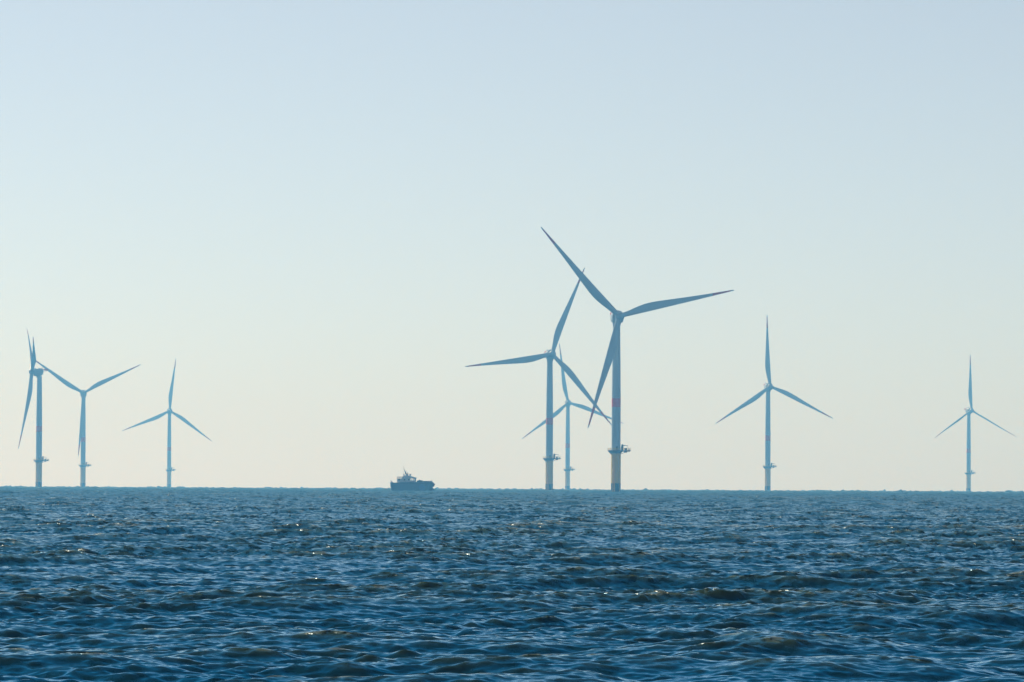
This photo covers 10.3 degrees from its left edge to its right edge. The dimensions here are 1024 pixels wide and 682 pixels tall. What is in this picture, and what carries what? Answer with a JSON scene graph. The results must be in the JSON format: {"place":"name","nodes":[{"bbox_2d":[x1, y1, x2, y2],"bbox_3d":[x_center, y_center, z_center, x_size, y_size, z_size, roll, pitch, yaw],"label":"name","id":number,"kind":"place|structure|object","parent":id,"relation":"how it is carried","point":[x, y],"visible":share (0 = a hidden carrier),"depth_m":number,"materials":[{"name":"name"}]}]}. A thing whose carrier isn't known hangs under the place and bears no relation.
{"place":"outdoors","nodes":[
{"label":"outdoors","id":0,"kind":"place"},
{"bbox_2d":[0,485,1023,681],"bbox_3d":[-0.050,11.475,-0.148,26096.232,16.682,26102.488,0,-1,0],"label":"sea","id":1,"kind":"structure","parent":0,"point":[185,584],"depth_m":220.96,"materials":[{"name":"blue liquid"}]},
{"bbox_2d":[18,330,48,486],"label":"wind turbine","id":2,"kind":"object","parent":1,"relation":"in","point":[38,373],"visible":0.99,"depth_m":5420.63,"materials":[{"name":"blue paint"}]},
{"bbox_2d":[36,361,140,486],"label":"wind turbine","id":3,"kind":"object","parent":1,"relation":"in","point":[82,431],"visible":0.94,"depth_m":6638.48,"materials":[{"name":"blue paint"}]},
{"bbox_2d":[122,360,210,486],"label":"wind turbine","id":4,"kind":"object","parent":1,"relation":"in","point":[169,411],"visible":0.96,"depth_m":8118.45,"materials":[{"name":"blue paint"}]},
{"bbox_2d":[390,466,434,490],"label":"workboat","id":5,"kind":"object","parent":1,"relation":"on","point":[406,482],"visible":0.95,"depth_m":3325.57,"materials":[{"name":"blue paint"}]},
{"bbox_2d":[465,268,611,489],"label":"wind turbine","id":6,"kind":"object","parent":1,"relation":"in","point":[549,356],"visible":0.98,"depth_m":4599.29,"materials":[{"name":"blue paint"}]},
{"bbox_2d":[522,344,623,489],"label":"wind turbine","id":7,"kind":"object","parent":1,"relation":"in","point":[567,404],"visible":0.91,"depth_m":7169.61,"materials":[{"name":"blue paint"}]},
{"bbox_2d":[541,227,733,491],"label":"wind turbine","id":8,"kind":"object","parent":1,"relation":"in","point":[616,450],"visible":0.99,"depth_m":3577.45,"materials":[{"name":"blue paint"}]},
{"bbox_2d":[717,317,831,490],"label":"wind turbine","id":9,"kind":"object","parent":1,"relation":"in","point":[767,389],"visible":0.99,"depth_m":5983.85,"materials":[{"name":"blue paint"}]},
{"bbox_2d":[935,355,1014,490],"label":"wind turbine","id":10,"kind":"object","parent":1,"relation":"in","point":[969,411],"visible":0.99,"depth_m":7661.92,"materials":[{"name":"blue paint"}]},
{"bbox_2d":[0,0,1023,491],"label":"sky","id":11,"kind":"structure","parent":0,"point":[325,213],"materials":[{"name":"blue"}]}
]}

